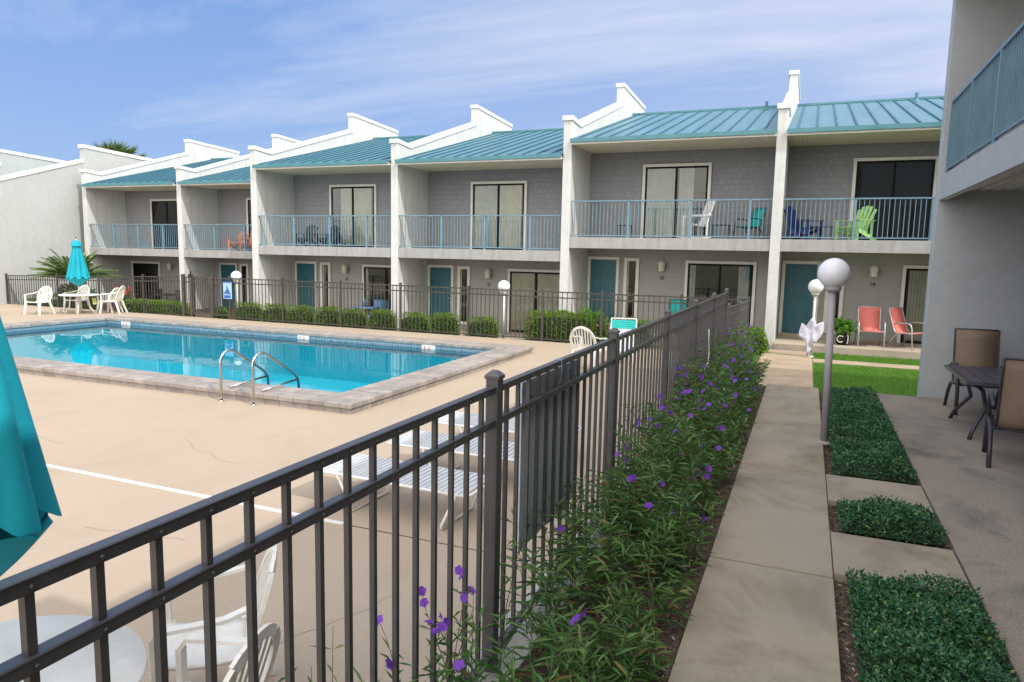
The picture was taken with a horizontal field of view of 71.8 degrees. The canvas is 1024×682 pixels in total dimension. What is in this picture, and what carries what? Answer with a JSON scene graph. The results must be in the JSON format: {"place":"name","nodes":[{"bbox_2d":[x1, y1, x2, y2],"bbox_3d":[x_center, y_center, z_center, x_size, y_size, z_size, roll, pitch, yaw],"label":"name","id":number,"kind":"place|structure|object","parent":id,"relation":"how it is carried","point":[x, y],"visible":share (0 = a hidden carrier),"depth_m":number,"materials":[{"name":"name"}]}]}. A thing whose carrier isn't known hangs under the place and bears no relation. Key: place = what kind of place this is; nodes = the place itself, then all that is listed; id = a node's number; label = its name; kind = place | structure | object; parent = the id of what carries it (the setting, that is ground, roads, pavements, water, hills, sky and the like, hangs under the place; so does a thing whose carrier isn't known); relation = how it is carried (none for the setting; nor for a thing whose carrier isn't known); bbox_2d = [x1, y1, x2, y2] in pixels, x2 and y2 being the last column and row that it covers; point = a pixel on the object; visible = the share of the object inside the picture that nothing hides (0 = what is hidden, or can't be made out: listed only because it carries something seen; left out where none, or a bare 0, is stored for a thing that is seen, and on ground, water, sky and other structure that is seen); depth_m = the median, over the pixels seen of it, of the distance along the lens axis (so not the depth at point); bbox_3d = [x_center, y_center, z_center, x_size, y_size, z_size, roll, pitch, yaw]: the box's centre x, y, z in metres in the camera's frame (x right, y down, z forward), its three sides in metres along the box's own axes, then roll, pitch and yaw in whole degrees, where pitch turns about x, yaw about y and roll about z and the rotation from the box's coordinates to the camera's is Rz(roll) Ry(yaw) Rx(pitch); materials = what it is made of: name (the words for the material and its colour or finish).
{"place":"outdoors","nodes":[
{"label":"outdoors","id":0,"kind":"place"},
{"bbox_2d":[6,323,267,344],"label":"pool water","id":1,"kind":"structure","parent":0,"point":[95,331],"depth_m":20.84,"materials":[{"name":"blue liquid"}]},
{"bbox_2d":[103,302,235,319],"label":"hedge bed soil","id":2,"kind":"structure","parent":0,"point":[197,315],"depth_m":29.95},
{"bbox_2d":[25,249,123,286],"bbox_3d":[-18.669,-2.451,30.116,3.627,2.909,3.183,-5,10,-42],"label":"sago palm","id":3,"kind":"object","parent":2,"relation":"on","point":[61,270],"visible":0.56,"depth_m":29.51,"materials":[{"name":"green plant"}]},
{"bbox_2d":[54,283,103,309],"bbox_3d":[-18.074,-1.788,29.399,2.666,1.531,1.243,4,8,22],"label":"leafy shrub","id":4,"kind":"object","parent":2,"relation":"on","point":[67,304],"visible":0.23,"depth_m":29.09,"materials":[{"name":"green plant"}]},
{"bbox_2d":[5,273,180,314],"bbox_3d":[-16.806,-1.852,27.995,9.857,1.766,0.072,4,8,22],"label":"fence","id":5,"kind":"object","parent":2,"relation":"on","point":[57,287],"visible":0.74,"depth_m":27.63,"materials":[{"name":"metal"}]},
{"bbox_2d":[118,297,196,316],"bbox_3d":[-13.903,-1.287,27.596,3.938,0.744,0.973,4,8,22],"label":"hedge","id":6,"kind":"object","parent":2,"relation":"on","point":[157,306],"visible":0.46,"depth_m":27.25,"materials":[{"name":"green plant"}]},
{"bbox_2d":[232,301,263,321],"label":"boxwood shrub","id":7,"kind":"object","parent":2,"relation":"on","point":[243,310],"visible":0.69,"depth_m":25.22,"materials":[{"name":"green plant"}]},
{"bbox_2d":[260,303,288,322],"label":"boxwood shrub","id":8,"kind":"object","parent":2,"relation":"on","point":[275,313],"visible":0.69,"depth_m":24.75,"materials":[{"name":"green plant"}]},
{"bbox_2d":[285,304,315,324],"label":"boxwood shrub","id":9,"kind":"object","parent":2,"relation":"on","point":[296,312],"visible":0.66,"depth_m":24.36,"materials":[{"name":"green plant"}]},
{"bbox_2d":[313,305,342,326],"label":"boxwood shrub","id":10,"kind":"object","parent":2,"relation":"on","point":[328,315],"visible":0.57,"depth_m":23.90,"materials":[{"name":"green plant"}]},
{"bbox_2d":[337,308,367,328],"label":"boxwood shrub","id":11,"kind":"object","parent":2,"relation":"on","point":[353,317],"visible":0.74,"depth_m":23.52,"materials":[{"name":"green plant"}]},
{"bbox_2d":[366,308,397,330],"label":"boxwood shrub","id":12,"kind":"object","parent":2,"relation":"on","point":[370,321],"visible":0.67,"depth_m":23.09,"materials":[{"name":"green plant"}]},
{"bbox_2d":[398,311,429,332],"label":"boxwood shrub","id":13,"kind":"object","parent":2,"relation":"on","point":[412,321],"visible":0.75,"depth_m":22.63,"materials":[{"name":"green plant"}]},
{"bbox_2d":[428,311,460,334],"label":"boxwood shrub","id":14,"kind":"object","parent":2,"relation":"on","point":[445,323],"visible":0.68,"depth_m":22.22,"materials":[{"name":"green plant"}]},
{"bbox_2d":[465,315,499,337],"bbox_3d":[-0.900,-0.421,21.923,0.999,0.759,0.780,4,8,22],"label":"boxwood shrub","id":15,"kind":"object","parent":2,"relation":"on","point":[484,320],"visible":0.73,"depth_m":21.69,"materials":[{"name":"green plant"}]},
{"bbox_2d":[228,276,749,347],"bbox_3d":[-1.948,-0.962,21.864,17.652,1.566,0.072,4,8,22],"label":"fence","id":16,"kind":"object","parent":2,"relation":"on","point":[468,293],"visible":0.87,"depth_m":22.05,"materials":[{"name":"metal"}]},
{"bbox_2d":[181,271,228,317],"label":"pool gate","id":17,"kind":"structure","parent":16,"relation":"attached to","point":[191,282],"depth_m":25.72,"materials":[{"name":"black metal"}]},
{"bbox_2d":[498,280,509,338],"bbox_3d":[-0.261,-0.919,21.652,0.380,1.880,0.380,4,8,22],"label":"lamp post","id":18,"kind":"object","parent":2,"relation":"on","point":[503,284],"visible":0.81,"depth_m":21.51,"materials":[{"name":"metal"}]},
{"bbox_2d":[523,309,597,344],"bbox_3d":[1.467,-0.448,20.950,2.290,1.037,0.859,4,8,22],"label":"boxwood shrub","id":19,"kind":"object","parent":2,"relation":"on","point":[532,333],"visible":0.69,"depth_m":20.74,"materials":[{"name":"green plant"}]},
{"bbox_2d":[568,306,609,341],"bbox_3d":[2.204,-0.486,20.774,1.797,1.174,0.861,4,8,22],"label":"flowering bush","id":20,"kind":"object","parent":2,"relation":"on","point":[604,334],"visible":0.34,"depth_m":20.52,"materials":[{"name":"green plant"}]},
{"bbox_2d":[0,304,681,681],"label":"pool deck","id":21,"kind":"structure","parent":0,"point":[184,442],"depth_m":7.30,"materials":[{"name":"concrete"}]},
{"bbox_2d":[0,317,61,576],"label":"umbrella","id":22,"kind":"object","parent":21,"relation":"on","point":[28,501],"visible":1,"depth_m":2.75,"materials":[{"name":"fabric"}]},
{"bbox_2d":[24,286,55,314],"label":"plastic chair","id":23,"kind":"object","parent":21,"relation":"on","point":[40,300],"visible":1,"depth_m":25.75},
{"bbox_2d":[0,615,147,681],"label":"round table","id":24,"kind":"object","parent":21,"relation":"on","point":[128,654],"visible":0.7,"depth_m":3.18,"materials":[{"name":"white plastic"}]},
{"bbox_2d":[65,237,90,313],"bbox_3d":[-15.952,-2.406,26.005,0.802,2.810,0.808,4,8,22],"label":"umbrella","id":25,"kind":"object","parent":21,"relation":"on","point":[77,269],"visible":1,"depth_m":25.76,"materials":[{"name":"fabric"}]},
{"bbox_2d":[63,285,92,312],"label":"plastic chair","id":26,"kind":"object","parent":21,"relation":"on","point":[83,298],"visible":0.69,"depth_m":26.85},
{"bbox_2d":[58,293,99,314],"bbox_3d":[-15.978,-1.362,26.123,1.320,0.731,1.320,4,8,22],"label":"round table","id":27,"kind":"object","parent":21,"relation":"on","point":[70,295],"visible":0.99,"depth_m":25.98,"materials":[{"name":"white plastic"}]},
{"bbox_2d":[99,286,127,313],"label":"plastic chair","id":28,"kind":"object","parent":21,"relation":"on","point":[119,297],"visible":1,"depth_m":26.48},
{"bbox_2d":[46,464,343,524],"bbox_3d":[-10.181,1.093,10.146,18.650,0.004,0.060,4,8,22],"label":"painted deck stripe","id":29,"kind":"object","parent":21,"relation":"on","point":[179,491],"visible":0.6,"depth_m":7.49,"materials":[{"name":"paint"}]},
{"bbox_2d":[149,544,276,681],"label":"plastic chair","id":30,"kind":"object","parent":21,"relation":"on","point":[230,624],"visible":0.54,"depth_m":3.79,"materials":[{"name":"plastic"}]},
{"bbox_2d":[175,623,280,681],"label":"plastic chair","id":31,"kind":"object","parent":21,"relation":"on","point":[272,631],"visible":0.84,"depth_m":3.28,"materials":[{"name":"plastic"}]},
{"bbox_2d":[8,335,459,392],"bbox_3d":[-8.117,0.883,17.631,14.750,1.280,7.260,4,8,22],"label":"pool basin","id":32,"kind":"object","parent":21,"relation":"in","point":[330,369],"visible":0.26,"depth_m":20.91,"materials":[{"name":"liquid"}]},
{"bbox_2d":[5,320,105,331],"bbox_3d":[-8.104,0.264,17.554,14.550,0.268,6.620,4,8,22],"label":"pool tile band","id":33,"kind":"object","parent":32,"relation":"attached to","point":[52,326],"visible":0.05,"depth_m":21.63,"materials":[{"name":"tile"}]},
{"bbox_2d":[3,317,523,406],"bbox_3d":[-8.102,0.143,17.539,15.470,0.192,6.660,4,8,22],"label":"pool coping","id":34,"kind":"object","parent":32,"relation":"on","point":[387,390],"visible":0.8,"depth_m":14.22,"materials":[{"name":"concrete"}]},
{"bbox_2d":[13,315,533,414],"bbox_3d":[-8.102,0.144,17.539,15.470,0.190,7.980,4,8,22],"label":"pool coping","id":35,"kind":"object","parent":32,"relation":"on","point":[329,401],"visible":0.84,"depth_m":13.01,"materials":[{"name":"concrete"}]},
{"bbox_2d":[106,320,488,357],"bbox_3d":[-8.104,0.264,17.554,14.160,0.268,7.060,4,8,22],"label":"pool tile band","id":36,"kind":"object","parent":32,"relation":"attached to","point":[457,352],"visible":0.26,"depth_m":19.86,"materials":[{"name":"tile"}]},
{"bbox_2d":[219,348,299,405],"bbox_3d":[-4.298,0.787,12.160,0.770,1.372,1.254,4,8,22],"label":"pool ladder","id":37,"kind":"object","parent":21,"relation":"on","point":[253,364],"visible":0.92,"depth_m":11.82,"materials":[{"name":"silver metal"}]},
{"bbox_2d":[323,454,484,529],"bbox_3d":[-1.137,1.474,7.028,1.930,0.377,0.650,4,8,24],"label":"sun lounger","id":38,"kind":"object","parent":21,"relation":"on","point":[381,467],"visible":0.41,"depth_m":6.91,"materials":[{"name":"white paint"}]},
{"bbox_2d":[386,430,513,476],"bbox_3d":[-0.426,1.364,8.025,1.930,0.377,0.650,4,8,21],"label":"sun lounger","id":39,"kind":"object","parent":21,"relation":"on","point":[441,437],"visible":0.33,"depth_m":8.05,"materials":[{"name":"white paint"}]},
{"bbox_2d":[429,411,580,452],"bbox_3d":[-0.095,1.241,9.072,1.930,0.377,0.650,4,8,23],"label":"sun lounger","id":40,"kind":"object","parent":21,"relation":"on","point":[460,423],"visible":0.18,"depth_m":9.11,"materials":[{"name":"white paint"}]},
{"bbox_2d":[569,326,606,369],"bbox_3d":[1.655,0.152,15.527,0.706,1.020,0.734,5,8,30],"label":"plastic chair","id":41,"kind":"object","parent":21,"relation":"on","point":[580,343],"visible":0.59,"depth_m":15.29,"materials":[{"name":"plastic"}]},
{"bbox_2d":[610,318,636,364],"bbox_3d":[2.625,0.006,16.968,0.650,0.992,1.559,3,7,12],"label":"sun lounger","id":42,"kind":"object","parent":21,"relation":"on","point":[618,323],"visible":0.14,"depth_m":17.55,"materials":[{"name":"white paint"}]},
{"bbox_2d":[726,300,748,346],"bbox_3d":[5.042,-0.143,16.175,0.137,1.521,5.054,5,8,26],"label":"gate","id":43,"kind":"object","parent":21,"relation":"on","point":[741,310],"visible":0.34,"depth_m":16.46,"materials":[{"name":"metal"}]},
{"bbox_2d":[0,0,952,160],"label":"sky","id":44,"kind":"structure","parent":0,"point":[154,75],"materials":[{"name":"blue"}]},
{"bbox_2d":[668,384,840,681],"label":"walkway","id":45,"kind":"structure","parent":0,"point":[763,608],"depth_m":4.78,"materials":[{"name":"concrete"}]},
{"bbox_2d":[510,385,1012,681],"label":"planting soil","id":46,"kind":"structure","parent":0,"point":[677,640],"depth_m":4.48,"materials":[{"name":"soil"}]},
{"bbox_2d":[353,316,771,681],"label":"petunia foliage","id":47,"kind":"object","parent":46,"relation":"on","point":[662,531],"visible":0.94,"depth_m":4.44,"materials":[{"name":"green plant"}]},
{"bbox_2d":[556,322,759,624],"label":"purple flowers","id":48,"kind":"object","parent":47,"relation":"on","point":[561,528],"visible":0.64,"depth_m":6.53,"materials":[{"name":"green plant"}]},
{"bbox_2d":[817,258,850,446],"bbox_3d":[3.626,0.150,8.115,0.344,2.191,0.344,4,8,22],"label":"lamp post","id":49,"kind":"object","parent":46,"relation":"on","point":[833,274],"visible":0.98,"depth_m":8.03,"materials":[{"name":"metal"}]},
{"bbox_2d":[827,386,918,483],"bbox_3d":[4.464,1.001,9.079,0.829,0.236,4.882,4,8,22],"label":"ground cover","id":50,"kind":"object","parent":46,"relation":"on","point":[864,442],"visible":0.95,"depth_m":7.94,"materials":[{"name":"green plant"}]},
{"bbox_2d":[835,494,949,547],"bbox_3d":[3.046,1.393,5.712,0.794,0.231,0.767,4,8,22],"label":"ground cover","id":51,"kind":"object","parent":46,"relation":"on","point":[897,520],"visible":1,"depth_m":5.55,"materials":[{"name":"green plant"}]},
{"bbox_2d":[844,566,1016,681],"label":"ground cover","id":52,"kind":"object","parent":46,"relation":"on","point":[903,631],"visible":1,"depth_m":3.85,"materials":[{"name":"green plant"}]},
{"bbox_2d":[752,349,812,386],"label":"walkway","id":53,"kind":"structure","parent":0,"point":[790,368],"depth_m":15.55,"materials":[{"name":"concrete"}]},
{"bbox_2d":[808,279,823,356],"bbox_3d":[7.436,-0.534,17.431,0.356,1.965,0.356,4,8,22],"label":"lamp post","id":54,"kind":"object","parent":53,"relation":"on","point":[815,287],"visible":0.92,"depth_m":17.27,"materials":[{"name":"metal"}]},
{"bbox_2d":[798,318,823,355],"bbox_3d":[7.358,-0.098,17.415,0.573,0.961,0.124,4,8,22],"label":"white cloth","id":55,"kind":"object","parent":54,"relation":"attached to","point":[810,332],"visible":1,"depth_m":17.40,"materials":[{"name":"fabric"}]},
{"bbox_2d":[752,352,919,396],"bbox_3d":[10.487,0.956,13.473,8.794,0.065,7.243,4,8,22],"label":"lawn grass","id":56,"kind":"structure","parent":0,"point":[864,358],"depth_m":15.06,"materials":[{"name":"plant"}]},
{"bbox_2d":[745,325,770,353],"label":"boxwood shrub","id":57,"kind":"object","parent":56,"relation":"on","point":[763,344],"visible":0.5,"depth_m":18.00,"materials":[{"name":"green plant"}]},
{"bbox_2d":[813,359,918,370],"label":"crossing path","id":58,"kind":"structure","parent":0,"point":[882,365],"depth_m":16.41,"materials":[{"name":"concrete"}]},
{"bbox_2d":[826,474,972,594],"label":"stepping slabs","id":59,"kind":"structure","parent":0,"point":[885,558],"depth_m":5.17,"materials":[{"name":"concrete"}]},
{"bbox_2d":[876,393,1023,681],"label":"covered patio","id":60,"kind":"structure","parent":0,"point":[976,504],"depth_m":6.50,"materials":[{"name":"concrete"}]},
{"bbox_2d":[917,0,1023,401],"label":"grey building","id":61,"kind":"structure","parent":60,"relation":"on","point":[975,279],"depth_m":10.52,"materials":[{"name":"paint"}]},
{"bbox_2d":[943,328,1001,414],"bbox_3d":[6.568,0.439,9.935,0.674,1.167,0.753,4,8,20],"label":"sling chair","id":62,"kind":"object","parent":60,"relation":"on","point":[977,347],"visible":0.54,"depth_m":10.14,"materials":[{"name":"brown metal"}]},
{"bbox_2d":[944,364,1001,439],"bbox_3d":[6.208,0.799,8.775,1.290,0.723,1.490,4,8,22],"label":"patio table","id":63,"kind":"object","parent":60,"relation":"on","point":[976,377],"visible":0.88,"depth_m":8.75,"materials":[{"name":"grey metal"}]},
{"bbox_2d":[981,357,1023,467],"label":"sling chair","id":64,"kind":"object","parent":60,"relation":"on","point":[1010,409],"visible":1,"depth_m":7.25,"materials":[{"name":"brown metal"}]},
{"bbox_3d":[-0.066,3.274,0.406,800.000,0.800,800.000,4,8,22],"label":"ground","id":65,"kind":"structure","parent":0,"visible":0},
{"bbox_2d":[0,144,153,304],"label":"white building","id":66,"kind":"structure","parent":65,"relation":"on","point":[41,209],"depth_m":31.26,"materials":[{"name":"paint"}]},
{"bbox_2d":[94,138,147,156],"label":"palm tree","id":67,"kind":"object","parent":65,"relation":"on","point":[118,147],"visible":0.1,"depth_m":45.82,"materials":[{"name":"green plant"}]},
{"bbox_2d":[79,139,239,302],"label":"townhouse","id":68,"kind":"structure","parent":65,"relation":"on","point":[130,219],"depth_m":33.13,"materials":[{"name":"paint"}]},
{"bbox_2d":[131,261,161,300],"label":"patio door","id":69,"kind":"structure","parent":68,"relation":"in","point":[139,268],"depth_m":33.76,"materials":[{"name":"paint"}]},
{"bbox_2d":[150,199,178,248],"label":"patio door","id":70,"kind":"structure","parent":68,"relation":"in","point":[162,211],"depth_m":32.92,"materials":[{"name":"paint"}]},
{"bbox_2d":[174,134,301,308],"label":"townhouse","id":71,"kind":"structure","parent":65,"relation":"on","point":[213,208],"depth_m":30.98,"materials":[{"name":"paint"}]},
{"bbox_2d":[221,265,235,307],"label":"door","id":72,"kind":"structure","parent":71,"relation":"in","point":[226,270],"depth_m":31.85,"materials":[{"name":"paint"}]},
{"bbox_2d":[239,264,249,305],"bbox_3d":[-11.918,-2.424,31.516,0.480,2.030,0.059,4,8,22],"label":"side window","id":73,"kind":"structure","parent":71,"relation":"in","point":[244,268],"depth_m":31.47,"materials":[{"name":"paint"}]},
{"bbox_2d":[248,113,430,327],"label":"townhouse","id":74,"kind":"structure","parent":65,"relation":"on","point":[324,184],"depth_m":26.14,"materials":[{"name":"paint"}]},
{"bbox_2d":[297,263,314,309],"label":"door","id":75,"kind":"structure","parent":74,"relation":"in","point":[305,272],"depth_m":27.25,"materials":[{"name":"paint"}]},
{"bbox_2d":[296,225,319,245],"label":"chair","id":76,"kind":"object","parent":74,"relation":"on","point":[310,236],"visible":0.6,"depth_m":25.92,"materials":[{"name":"black plastic"}]},
{"bbox_2d":[320,262,331,310],"bbox_3d":[-7.097,-1.979,26.927,0.480,2.030,0.059,4,8,22],"label":"side window","id":77,"kind":"structure","parent":74,"relation":"in","point":[325,267],"depth_m":26.89,"materials":[{"name":"paint"}]},
{"bbox_2d":[329,184,376,247],"bbox_3d":[-5.873,-4.613,26.100,2.060,2.290,0.074,4,8,22],"label":"patio door","id":78,"kind":"structure","parent":74,"relation":"in","point":[348,199],"depth_m":26.07,"materials":[{"name":"paint"}]},
{"bbox_2d":[362,264,390,319],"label":"patio door","id":79,"kind":"structure","parent":74,"relation":"in","point":[371,274],"depth_m":26.04,"materials":[{"name":"paint"}]},
{"bbox_2d":[389,104,563,339],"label":"townhouse","id":80,"kind":"structure","parent":65,"relation":"on","point":[476,201],"depth_m":23.83,"materials":[{"name":"paint"}]},
{"bbox_2d":[430,267,450,321],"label":"door","id":81,"kind":"structure","parent":80,"relation":"in","point":[440,277],"depth_m":25.03,"materials":[{"name":"paint"}]},
{"bbox_2d":[457,266,470,324],"bbox_3d":[-1.689,-1.594,24.702,0.480,2.030,0.059,4,8,22],"label":"side window","id":82,"kind":"structure","parent":80,"relation":"in","point":[463,272],"depth_m":24.69,"materials":[{"name":"paint"}]},
{"bbox_2d":[470,181,527,249],"bbox_3d":[-0.465,-4.228,23.876,2.060,2.290,0.074,4,8,22],"label":"patio door","id":83,"kind":"structure","parent":80,"relation":"in","point":[487,197],"depth_m":23.85,"materials":[{"name":"paint"}]},
{"bbox_2d":[507,269,559,332],"bbox_3d":[0.803,-1.321,23.681,2.070,2.140,0.074,4,8,22],"label":"patio door","id":84,"kind":"structure","parent":80,"relation":"in","point":[518,279],"depth_m":23.75,"materials":[{"name":"paint"}]},
{"bbox_2d":[453,372,726,681],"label":"retaining kerb","id":85,"kind":"structure","parent":65,"relation":"on","point":[518,639],"depth_m":3.92,"materials":[{"name":"concrete"}]},
{"bbox_2d":[0,288,728,681],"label":"side fence","id":86,"kind":"object","parent":85,"relation":"on","point":[694,324],"visible":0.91,"depth_m":2.76,"materials":[{"name":"metal"}]},
{"bbox_2d":[517,359,576,551],"bbox_3d":[0.236,0.658,4.421,0.036,0.975,1.030,4,8,22],"label":"notice board","id":87,"kind":"object","parent":86,"relation":"attached to","point":[531,461],"visible":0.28,"depth_m":4.28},
{"bbox_2d":[377,615,465,681],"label":"petunia plant","id":88,"kind":"object","parent":85,"relation":"on","point":[458,665],"visible":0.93,"depth_m":2.78,"materials":[{"name":"purple plant"}]},
{"bbox_2d":[419,565,491,681],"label":"petunia plant","id":89,"kind":"object","parent":85,"relation":"on","point":[464,597],"visible":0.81,"depth_m":3.11,"materials":[{"name":"green plant"}]},
{"bbox_2d":[559,83,777,349],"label":"townhouse","id":90,"kind":"structure","parent":65,"relation":"on","point":[652,178],"depth_m":21.40,"materials":[{"name":"paint"}]},
{"bbox_2d":[589,259,615,321],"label":"door","id":91,"kind":"structure","parent":90,"relation":"in","point":[603,272],"depth_m":22.74,"materials":[{"name":"paint"}]},
{"bbox_2d":[622,258,639,319],"bbox_3d":[3.764,-1.612,22.412,0.480,2.030,0.059,4,8,22],"label":"side window","id":92,"kind":"structure","parent":90,"relation":"in","point":[631,265],"depth_m":22.38,"materials":[{"name":"paint"}]},
{"bbox_2d":[640,162,711,238],"bbox_3d":[4.988,-4.247,21.586,2.060,2.290,0.074,4,8,22],"label":"patio door","id":93,"kind":"structure","parent":90,"relation":"in","point":[677,181],"depth_m":21.60,"materials":[{"name":"paint"}]},
{"bbox_2d":[678,201,714,238],"bbox_3d":[5.297,-3.477,20.196,1.005,1.103,0.670,0,7,-7],"label":"rocking chair","id":94,"kind":"object","parent":90,"relation":"on","point":[706,212],"visible":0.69,"depth_m":20.23,"materials":[{"name":"white paint"}]},
{"bbox_2d":[684,260,756,331],"bbox_3d":[6.255,-1.340,21.390,2.070,2.140,0.074,4,8,22],"label":"patio door","id":95,"kind":"structure","parent":90,"relation":"in","point":[702,278],"depth_m":21.30,"materials":[{"name":"paint"}]},
{"bbox_2d":[733,208,766,238],"bbox_3d":[6.657,-3.272,19.780,0.688,0.899,0.569,-2,8,-25],"label":"sling chair","id":96,"kind":"object","parent":90,"relation":"on","point":[755,219],"visible":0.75,"depth_m":19.82,"materials":[{"name":"teal fabric"}]},
{"bbox_2d":[764,70,943,358],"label":"townhouse","id":97,"kind":"structure","parent":65,"relation":"on","point":[844,160],"depth_m":19.47,"materials":[{"name":"paint"}]},
{"bbox_2d":[781,264,817,332],"bbox_3d":[8.337,-1.229,20.516,0.850,2.000,0.097,4,8,22],"label":"door","id":98,"kind":"structure","parent":97,"relation":"in","point":[798,300],"depth_m":20.55,"materials":[{"name":"paint"}]},
{"bbox_2d":[782,206,823,239],"bbox_3d":[7.901,-3.206,19.270,0.780,0.976,0.876,-4,9,-37],"label":"adirondack chair","id":99,"kind":"object","parent":97,"relation":"on","point":[798,225],"visible":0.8,"depth_m":19.29,"materials":[{"name":"blue plastic"}]},
{"bbox_2d":[823,285,843,333],"bbox_3d":[9.190,-1.226,20.180,0.480,2.030,0.059,4,8,22],"label":"side window","id":100,"kind":"structure","parent":97,"relation":"in","point":[839,295],"depth_m":20.19,"materials":[{"name":"paint"}]},
{"bbox_2d":[822,316,863,344],"bbox_3d":[8.830,-0.284,18.902,1.116,0.761,1.131,4,8,22],"label":"potted fern","id":101,"kind":"object","parent":97,"relation":"on","point":[843,331],"visible":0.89,"depth_m":18.76,"materials":[{"name":"green plant"}]},
{"bbox_2d":[834,206,876,239],"bbox_3d":[9.154,-3.120,18.783,0.876,0.976,0.780,-3,8,-27],"label":"adirondack chair","id":102,"kind":"object","parent":97,"relation":"on","point":[860,224],"visible":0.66,"depth_m":18.81,"materials":[{"name":"plastic"}]},
{"bbox_2d":[853,306,885,347],"bbox_3d":[9.456,-0.374,18.663,0.645,1.039,0.724,4,7,18],"label":"sling chair","id":103,"kind":"object","parent":97,"relation":"on","point":[869,319],"visible":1,"depth_m":18.86,"materials":[{"name":"fabric"}]},
{"bbox_2d":[848,156,938,240],"bbox_3d":[10.414,-3.860,19.354,2.060,2.290,0.074,4,8,22],"label":"patio door","id":104,"kind":"structure","parent":97,"relation":"in","point":[916,176],"depth_m":19.32,"materials":[{"name":"paint"}]},
{"bbox_2d":[886,307,922,349],"bbox_3d":[10.307,-0.328,18.426,0.645,1.039,0.786,-3,8,-27],"label":"sling chair","id":105,"kind":"object","parent":97,"relation":"on","point":[899,323],"visible":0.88,"depth_m":18.58,"materials":[{"name":"fabric"}]},
{"bbox_2d":[896,265,928,343],"bbox_3d":[11.682,-0.953,19.158,2.070,2.140,0.074,4,8,22],"label":"patio door","id":106,"kind":"structure","parent":97,"relation":"in","point":[914,277],"depth_m":19.42,"materials":[{"name":"paint"}]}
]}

